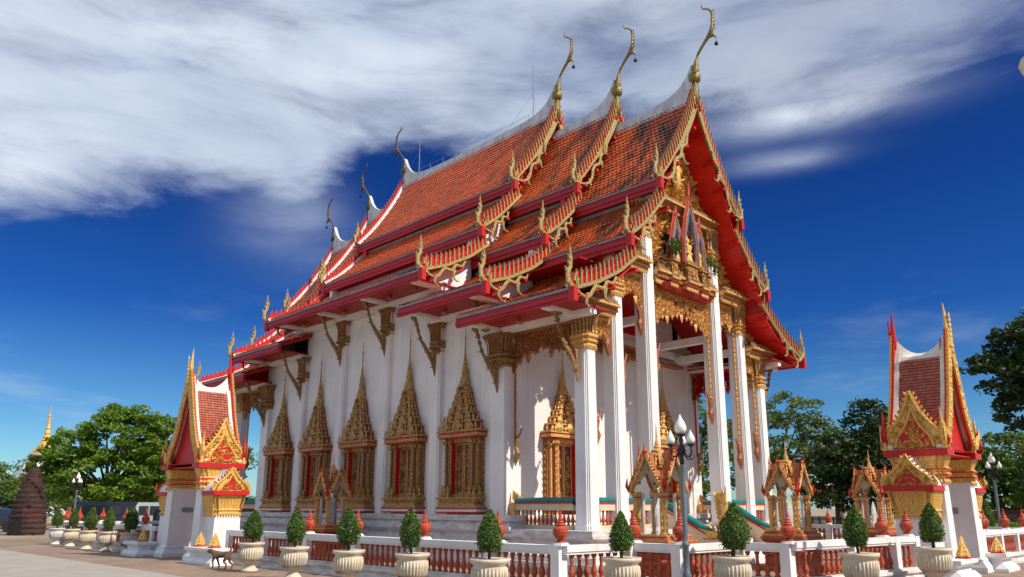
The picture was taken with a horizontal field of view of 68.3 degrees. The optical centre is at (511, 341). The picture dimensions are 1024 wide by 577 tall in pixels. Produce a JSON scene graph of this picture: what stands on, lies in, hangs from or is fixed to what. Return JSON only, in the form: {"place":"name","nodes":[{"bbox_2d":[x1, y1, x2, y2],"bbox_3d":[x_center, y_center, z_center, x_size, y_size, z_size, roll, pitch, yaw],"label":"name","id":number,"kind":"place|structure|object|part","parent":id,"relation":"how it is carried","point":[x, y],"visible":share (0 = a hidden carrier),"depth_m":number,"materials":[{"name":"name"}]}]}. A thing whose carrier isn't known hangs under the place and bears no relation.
{"place":"outdoors","nodes":[
{"label":"outdoors","id":0,"kind":"place"},
{"bbox_2d":[6,467,47,534],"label":"brick tower","id":1,"kind":"structure","parent":0,"point":[28,516],"depth_m":43.10,"materials":[{"name":"brown brick"}]},
{"bbox_2d":[5,405,72,517],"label":"spire","id":2,"kind":"structure","parent":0,"point":[43,441],"depth_m":108.25,"materials":[{"name":"gold metal"}]},
{"bbox_2d":[0,550,181,576],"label":"road","id":3,"kind":"structure","parent":0,"point":[15,564],"depth_m":19.85,"materials":[{"name":"concrete"}]},
{"bbox_2d":[0,509,993,538],"bbox_3d":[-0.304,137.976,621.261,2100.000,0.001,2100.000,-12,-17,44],"label":"ground","id":4,"kind":"structure","parent":0,"point":[814,512],"depth_m":72.27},
{"bbox_2d":[0,508,11,531],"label":"parked car","id":5,"kind":"object","parent":4,"relation":"on","point":[4,514],"visible":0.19,"depth_m":47.65,"materials":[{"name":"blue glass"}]},
{"bbox_2d":[0,487,15,508],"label":"broadleaf tree","id":6,"kind":"object","parent":4,"relation":"on","point":[6,501],"visible":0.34,"depth_m":57.19,"materials":[{"name":"green plant"}]},
{"bbox_2d":[0,461,18,496],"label":"broadleaf tree","id":7,"kind":"object","parent":4,"relation":"on","point":[2,471],"visible":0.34,"depth_m":69.77,"materials":[{"name":"green plant"}]},
{"bbox_2d":[0,478,81,517],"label":"broadleaf tree","id":8,"kind":"object","parent":4,"relation":"on","point":[12,490],"visible":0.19,"depth_m":63.64,"materials":[{"name":"green plant"}]},
{"bbox_2d":[0,460,81,508],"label":"broadleaf tree","id":9,"kind":"object","parent":4,"relation":"on","point":[21,477],"visible":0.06,"depth_m":69.28,"materials":[{"name":"green plant"}]},
{"bbox_2d":[72,473,82,508],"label":"street lamp","id":10,"kind":"object","parent":4,"relation":"on","point":[78,477],"visible":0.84,"depth_m":41.12,"materials":[{"name":"metal"}]},
{"bbox_2d":[22,402,176,504],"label":"broadleaf tree","id":11,"kind":"object","parent":4,"relation":"on","point":[142,460],"visible":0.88,"depth_m":53.49,"materials":[{"name":"green plant"}]},
{"bbox_2d":[76,502,137,526],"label":"parked van","id":12,"kind":"object","parent":4,"relation":"on","point":[119,509],"visible":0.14,"depth_m":48.19,"materials":[{"name":"black metal"}]},
{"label":"window","id":13,"kind":"part","parent":12,"relation":"part of","materials":[{"name":"black glass"}]},
{"bbox_2d":[63,477,158,512],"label":"broadleaf tree","id":14,"kind":"object","parent":4,"relation":"on","point":[69,504],"visible":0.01,"depth_m":61.54,"materials":[{"name":"green plant"}]},
{"bbox_2d":[136,502,160,525],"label":"parked van","id":15,"kind":"object","parent":4,"relation":"on","point":[142,507],"visible":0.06,"depth_m":47.61,"materials":[{"name":"white metal"}]},
{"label":"window","id":16,"kind":"part","parent":15,"relation":"part of","materials":[{"name":"black glass"}]},
{"bbox_2d":[152,509,160,525],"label":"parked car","id":17,"kind":"object","parent":4,"relation":"on","point":[156,516],"visible":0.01,"depth_m":44.90,"materials":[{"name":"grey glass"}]},
{"bbox_2d":[156,495,255,511],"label":"broadleaf tree","id":18,"kind":"object","parent":4,"relation":"on","point":[248,498],"visible":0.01,"depth_m":59.38,"materials":[{"name":"green plant"}]},
{"bbox_2d":[245,446,257,477],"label":"broadleaf tree","id":19,"kind":"object","parent":4,"relation":"on","point":[250,457],"visible":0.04,"depth_m":62.21,"materials":[{"name":"green plant"}]},
{"bbox_2d":[1007,440,1023,507],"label":"broadleaf tree","id":20,"kind":"object","parent":4,"relation":"on","point":[1014,484],"visible":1,"depth_m":44.43,"materials":[{"name":"green plant"}]},
{"bbox_2d":[0,538,1023,576],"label":"paving","id":21,"kind":"structure","parent":0,"point":[176,566],"depth_m":21.90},
{"bbox_2d":[49,510,65,544],"bbox_3d":[-19.570,7.980,32.517,0.640,1.467,0.637,2,-13,-8],"label":"potted shrub","id":22,"kind":"object","parent":21,"relation":"on","point":[56,533],"visible":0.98,"depth_m":32.35,"materials":[{"name":"green plant"}]},
{"bbox_2d":[62,507,80,546],"bbox_3d":[-18.027,7.583,30.926,0.650,1.565,0.650,12,-17,-43],"label":"potted shrub","id":23,"kind":"object","parent":21,"relation":"on","point":[69,536],"visible":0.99,"depth_m":30.74,"materials":[{"name":"beige ceramic"}]},
{"bbox_2d":[78,507,98,549],"bbox_3d":[-16.252,7.151,28.983,0.678,1.585,0.650,-4,-13,17],"label":"potted shrub","id":24,"kind":"object","parent":21,"relation":"on","point":[86,538],"visible":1,"depth_m":28.84,"materials":[{"name":"green plant"}]},
{"bbox_2d":[97,508,116,551],"bbox_3d":[-14.829,6.889,27.692,0.650,1.549,0.650,-1,-12,6],"label":"potted shrub","id":25,"kind":"object","parent":21,"relation":"on","point":[106,539],"visible":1,"depth_m":27.54,"materials":[{"name":"green plant"}]},
{"bbox_2d":[59,507,158,551],"bbox_3d":[-16.032,7.326,29.767,10.800,1.580,0.560,-12,-17,44],"label":"balustrade fence","id":26,"kind":"object","parent":21,"relation":"on","point":[152,531],"visible":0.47,"depth_m":28.49,"materials":[{"name":"concrete"}]},
{"bbox_2d":[68,507,158,535],"bbox_3d":[-12.131,9.869,41.319,0.560,1.580,22.250,-12,-17,44],"label":"balustrade fence","id":27,"kind":"object","parent":21,"relation":"on","point":[102,515],"visible":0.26,"depth_m":34.96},
{"bbox_2d":[119,506,139,548],"bbox_3d":[-13.556,6.657,26.802,0.650,1.628,0.650,-11,-16,41],"label":"potted shrub","id":28,"kind":"object","parent":21,"relation":"on","point":[131,521],"visible":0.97,"depth_m":26.69,"materials":[{"name":"green plant"}]},
{"bbox_2d":[120,541,156,556],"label":"wall","id":29,"kind":"structure","parent":21,"relation":"on","point":[137,549],"depth_m":24.86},
{"bbox_2d":[137,529,148,541],"bbox_3d":[-12.318,6.459,25.218,0.310,0.420,0.310,-12,-17,44],"label":"flame ornament","id":30,"kind":"object","parent":29,"relation":"on","point":[143,537],"visible":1,"depth_m":25.12,"materials":[{"name":"gold metal"}]},
{"bbox_2d":[151,349,250,559],"bbox_3d":[-10.105,3.611,24.772,4.600,6.720,1.645,-12,-17,44],"label":"gateway","id":31,"kind":"object","parent":21,"relation":"on","point":[204,488],"visible":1,"depth_m":24.39,"materials":[{"name":"white paint"}]},
{"bbox_2d":[182,546,232,566],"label":"wall","id":32,"kind":"structure","parent":21,"relation":"on","point":[201,556],"depth_m":21.20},
{"bbox_2d":[193,532,206,546],"bbox_3d":[-9.099,5.776,22.075,0.310,0.420,0.310,-12,-17,44],"label":"flame ornament","id":33,"kind":"object","parent":32,"relation":"on","point":[200,541],"visible":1,"depth_m":21.98,"materials":[{"name":"gold metal"}]},
{"bbox_2d":[207,533,220,547],"bbox_3d":[-8.427,5.634,21.419,0.310,0.420,0.310,-12,-17,44],"label":"flame ornament","id":34,"kind":"object","parent":32,"relation":"on","point":[214,543],"visible":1,"depth_m":21.33,"materials":[{"name":"gold metal"}]},
{"bbox_2d":[207,542,232,568],"bbox_3d":[-7.799,5.683,20.101,0.817,0.689,0.199,-4,-13,17],"label":"dog","id":35,"kind":"object","parent":21,"relation":"on","point":[225,555],"visible":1,"depth_m":20.02},
{"bbox_2d":[238,510,264,571],"bbox_3d":[-6.637,5.066,19.249,0.663,1.527,0.663,-12,-17,44],"label":"potted shrub","id":36,"kind":"object","parent":21,"relation":"on","point":[250,555],"visible":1,"depth_m":19.08,"materials":[{"name":"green plant"}]},
{"bbox_2d":[279,507,308,576],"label":"potted shrub","id":37,"kind":"object","parent":21,"relation":"on","point":[293,559],"visible":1,"depth_m":17.04,"materials":[{"name":"green plant"}]},
{"bbox_2d":[310,458,353,557],"bbox_3d":[-6.093,5.472,25.509,1.240,3.420,1.240,-12,-17,44],"label":"boundary shrine","id":38,"kind":"object","parent":21,"relation":"on","point":[333,480],"visible":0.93,"depth_m":25.41,"materials":[{"name":"gold metal"}]},
{"bbox_2d":[332,506,364,576],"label":"potted shrub","id":39,"kind":"object","parent":21,"relation":"on","point":[348,562],"visible":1,"depth_m":15.68,"materials":[{"name":"green plant"}]},
{"bbox_2d":[225,508,569,576],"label":"balustrade fence","id":40,"kind":"object","parent":21,"relation":"on","point":[557,562],"visible":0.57,"depth_m":16.57,"materials":[{"name":"concrete"}]},
{"bbox_2d":[395,507,429,576],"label":"potted shrub","id":41,"kind":"object","parent":21,"relation":"on","point":[411,564],"visible":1,"depth_m":14.55,"materials":[{"name":"green plant"}]},
{"bbox_2d":[470,508,509,576],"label":"potted shrub","id":42,"kind":"object","parent":21,"relation":"on","point":[489,539],"visible":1,"depth_m":12.85,"materials":[{"name":"green plant"}]},
{"bbox_2d":[194,3,806,573],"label":"temple hall","id":43,"kind":"structure","parent":21,"relation":"on","point":[530,327],"depth_m":26.21,"materials":[{"name":"paint"}]},
{"bbox_2d":[258,374,294,510],"bbox_3d":[-9.875,4.142,32.016,1.940,5.950,0.653,-12,-17,44],"label":"window","id":44,"kind":"structure","parent":43,"relation":"in","point":[279,450],"depth_m":31.72,"materials":[{"name":"gold metal"}]},
{"bbox_2d":[294,352,332,511],"bbox_3d":[-7.808,3.519,30.041,1.940,6.330,0.652,-12,-17,44],"label":"window","id":45,"kind":"structure","parent":43,"relation":"in","point":[316,448],"depth_m":29.81,"materials":[{"name":"gold metal"}]},
{"bbox_2d":[337,343,376,511],"bbox_3d":[-5.721,3.076,28.003,1.940,6.330,0.652,-12,-17,44],"label":"window","id":46,"kind":"structure","parent":43,"relation":"in","point":[358,442],"depth_m":27.67,"materials":[{"name":"gold metal"}]},
{"bbox_2d":[381,334,427,512],"bbox_3d":[-3.656,2.638,25.986,1.940,6.330,0.652,-12,-17,44],"label":"window","id":47,"kind":"structure","parent":43,"relation":"in","point":[406,438],"depth_m":25.67,"materials":[{"name":"gold metal"}]},
{"bbox_2d":[435,329,487,512],"bbox_3d":[-1.584,2.384,23.921,1.940,5.950,0.653,-12,-17,44],"label":"window","id":48,"kind":"structure","parent":43,"relation":"in","point":[463,432],"depth_m":23.63,"materials":[{"name":"gold metal"}]},
{"bbox_2d":[540,350,575,514],"bbox_3d":[1.728,2.925,24.252,0.655,5.810,1.934,-12,-17,44],"label":"doorway","id":49,"kind":"structure","parent":43,"relation":"in","point":[558,435],"depth_m":24.01,"materials":[{"name":"gold metal"}]},
{"bbox_2d":[659,375,686,502],"bbox_3d":[5.799,3.807,28.231,0.655,5.810,1.934,-12,-17,44],"label":"doorway","id":50,"kind":"structure","parent":43,"relation":"in","point":[665,418],"depth_m":28.22,"materials":[{"name":"gold metal"}]},
{"bbox_2d":[667,237,683,257],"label":"balcony plant","id":51,"kind":"object","parent":43,"relation":"on","point":[677,246],"visible":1,"depth_m":24.30,"materials":[{"name":"green plant"}]},
{"bbox_2d":[706,254,714,268],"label":"balcony plant","id":52,"kind":"object","parent":43,"relation":"on","point":[709,260],"visible":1,"depth_m":25.54,"materials":[{"name":"green plant"}]},
{"bbox_2d":[712,261,718,277],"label":"balcony plant","id":53,"kind":"object","parent":43,"relation":"on","point":[715,271],"visible":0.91,"depth_m":25.89,"materials":[{"name":"green plant"}]},
{"bbox_2d":[563,543,636,576],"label":"balustrade fence","id":54,"kind":"object","parent":21,"relation":"on","point":[579,550],"visible":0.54,"depth_m":13.86,"materials":[{"name":"concrete"}]},
{"bbox_2d":[602,510,641,576],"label":"potted shrub","id":55,"kind":"object","parent":21,"relation":"on","point":[621,537],"visible":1,"depth_m":13.20,"materials":[{"name":"green plant"}]},
{"bbox_2d":[629,509,683,576],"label":"balustrade fence","id":56,"kind":"object","parent":21,"relation":"on","point":[674,552],"visible":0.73,"depth_m":14.21,"materials":[{"name":"concrete"}]},
{"bbox_2d":[625,428,698,576],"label":"boundary shrine","id":57,"kind":"object","parent":21,"relation":"on","point":[656,467],"visible":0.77,"depth_m":16.39,"materials":[{"name":"gold metal"}]},
{"bbox_2d":[666,414,694,576],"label":"street lamp","id":58,"kind":"object","parent":21,"relation":"on","point":[680,428],"visible":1,"depth_m":13.76,"materials":[{"name":"metal"}]},
{"bbox_2d":[689,542,743,576],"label":"balustrade fence","id":59,"kind":"object","parent":21,"relation":"on","point":[702,550],"visible":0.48,"depth_m":14.32,"materials":[{"name":"concrete"}]},
{"bbox_2d":[712,502,752,576],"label":"potted shrub","id":60,"kind":"object","parent":21,"relation":"on","point":[734,534],"visible":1,"depth_m":13.45,"materials":[{"name":"green plant"}]},
{"bbox_2d":[737,509,796,576],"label":"balustrade fence","id":61,"kind":"object","parent":21,"relation":"on","point":[787,553],"visible":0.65,"depth_m":14.46,"materials":[{"name":"concrete"}]},
{"bbox_2d":[760,440,823,571],"bbox_3d":[7.450,4.357,20.295,1.240,3.420,1.240,-12,-17,44],"label":"boundary shrine","id":62,"kind":"object","parent":21,"relation":"on","point":[782,476],"visible":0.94,"depth_m":20.17,"materials":[{"name":"gold metal"}]},
{"bbox_2d":[839,506,879,576],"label":"potted shrub","id":63,"kind":"object","parent":21,"relation":"on","point":[858,563],"visible":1,"depth_m":14.27,"materials":[{"name":"green plant"}]},
{"bbox_2d":[792,507,927,576],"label":"balustrade fence","id":64,"kind":"object","parent":21,"relation":"on","point":[892,561],"visible":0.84,"depth_m":16.28,"materials":[{"name":"concrete"}]},
{"bbox_2d":[848,449,896,557],"bbox_3d":[11.303,5.101,23.645,1.240,3.420,1.240,-12,-17,44],"label":"boundary shrine","id":65,"kind":"object","parent":21,"relation":"on","point":[865,479],"visible":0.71,"depth_m":23.57,"materials":[{"name":"gold metal"}]},
{"bbox_2d":[779,509,1023,539],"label":"balustrade fence","id":66,"kind":"object","parent":21,"relation":"on","point":[828,525],"visible":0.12,"depth_m":31.69,"materials":[{"name":"concrete"}]},
{"bbox_2d":[914,502,952,576],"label":"potted shrub","id":67,"kind":"object","parent":21,"relation":"on","point":[933,561],"visible":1,"depth_m":15.93,"materials":[{"name":"green plant"}]},
{"bbox_2d":[879,303,993,576],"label":"gateway","id":68,"kind":"object","parent":21,"relation":"on","point":[931,445],"visible":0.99,"depth_m":19.23,"materials":[{"name":"gold metal"}]},
{"bbox_2d":[944,558,981,576],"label":"pedestal","id":69,"kind":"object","parent":21,"relation":"on","point":[961,567],"depth_m":16.92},
{"bbox_2d":[955,535,971,558],"bbox_3d":[10.490,4.785,17.596,0.310,0.520,0.310,-12,-17,44],"label":"flame ornament","id":70,"kind":"object","parent":69,"relation":"on","point":[962,551],"visible":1,"depth_m":17.52,"materials":[{"name":"gold metal"}]},
{"bbox_2d":[980,498,999,537],"bbox_3d":[16.815,6.541,26.806,0.812,1.986,0.812,-12,-17,44],"label":"potted shrub","id":71,"kind":"object","parent":21,"relation":"on","point":[988,513],"visible":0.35,"depth_m":26.71,"materials":[{"name":"green plant"}]},
{"bbox_2d":[958,307,1023,431],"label":"broadleaf tree","id":72,"kind":"object","parent":21,"relation":"on","point":[1005,365],"visible":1,"depth_m":30.61,"materials":[{"name":"green plant"}]},
{"bbox_2d":[985,453,1001,526],"bbox_3d":[18.982,6.225,29.477,0.558,3.756,0.582,-8,-15,33],"label":"street lamp","id":73,"kind":"object","parent":21,"relation":"on","point":[990,464],"visible":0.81,"depth_m":29.61,"materials":[{"name":"metal"}]},
{"bbox_2d":[981,508,1023,563],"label":"balustrade fence","id":74,"kind":"object","parent":21,"relation":"on","point":[1013,541],"visible":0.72,"depth_m":22.94,"materials":[{"name":"concrete"}]},
{"bbox_2d":[985,552,1019,572],"bbox_3d":[12.874,5.788,19.857,0.550,0.460,1.200,-12,-17,44],"label":"pedestal","id":75,"kind":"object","parent":21,"relation":"on","point":[1002,563],"depth_m":19.52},
{"bbox_2d":[990,537,1004,553],"bbox_3d":[12.646,5.301,19.692,0.310,0.420,0.310,-12,-17,44],"label":"flame ornament","id":76,"kind":"object","parent":75,"relation":"on","point":[997,547],"visible":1,"depth_m":19.61,"materials":[{"name":"gold metal"}]},
{"bbox_2d":[1018,57,1023,75],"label":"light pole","id":77,"kind":"object","parent":21,"relation":"on","point":[1021,66],"visible":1,"depth_m":13.92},
{"bbox_2d":[0,0,1023,508],"label":"sky","id":78,"kind":"structure","parent":0,"point":[170,169],"materials":[{"name":"blue"}]},
{"bbox_2d":[800,521,842,538],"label":"lawn","id":79,"kind":"structure","parent":0,"point":[821,531],"depth_m":53.80,"materials":[{"name":"green plant"}]},
{"bbox_2d":[698,399,733,497],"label":"broadleaf tree","id":80,"kind":"object","parent":79,"relation":"on","point":[703,433],"visible":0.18,"depth_m":56.36,"materials":[{"name":"green plant"}]},
{"bbox_2d":[726,390,846,521],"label":"broadleaf tree","id":81,"kind":"object","parent":79,"relation":"on","point":[774,417],"visible":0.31,"depth_m":58.96,"materials":[{"name":"green plant"}]},
{"bbox_2d":[812,428,857,528],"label":"broadleaf tree","id":82,"kind":"object","parent":79,"relation":"on","point":[839,514],"visible":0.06,"depth_m":58.56,"materials":[{"name":"green plant"}]},
{"bbox_2d":[800,517,871,530],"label":"picket fence","id":83,"kind":"object","parent":79,"relation":"on","point":[833,518],"visible":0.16,"depth_m":53.47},
{"bbox_2d":[835,528,845,536],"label":"boulder","id":84,"kind":"object","parent":79,"relation":"on","point":[836,532],"visible":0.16,"depth_m":42.79,"materials":[{"name":"stone"}]},
{"bbox_2d":[799,397,894,524],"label":"broadleaf tree","id":85,"kind":"object","parent":79,"relation":"on","point":[844,447],"visible":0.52,"depth_m":51.16,"materials":[{"name":"green plant"}]},
{"bbox_2d":[974,431,1023,510],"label":"broadleaf tree","id":86,"kind":"object","parent":79,"relation":"on","point":[1010,470],"visible":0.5,"depth_m":50.03,"materials":[{"name":"green plant"}]},
{"bbox_2d":[988,521,1020,536],"bbox_3d":[24.210,9.073,36.080,14.090,0.998,0.954,9,-15,-35],"label":"hedge","id":87,"kind":"object","parent":79,"relation":"on","point":[1013,524],"visible":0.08,"depth_m":35.41,"materials":[{"name":"green plant"}]},
{"bbox_2d":[992,510,1023,526],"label":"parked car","id":88,"kind":"object","parent":79,"relation":"on","point":[1012,515],"visible":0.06,"depth_m":38.66,"materials":[{"name":"black glass"}]},
{"bbox_3d":[26.175,9.154,39.236,3.210,0.510,1.740,-12,-17,44],"label":"window","id":89,"kind":"part","parent":88,"relation":"part of","materials":[{"name":"black glass"}]},
{"bbox_2d":[811,485,835,522],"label":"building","id":90,"kind":"structure","parent":0,"point":[821,521],"depth_m":64.00,"materials":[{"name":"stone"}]},
{"bbox_2d":[854,446,1023,455],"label":"power line","id":91,"kind":"object","parent":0,"point":[998,448],"visible":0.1,"depth_m":47.44,"materials":[{"name":"metal"}]}
]}

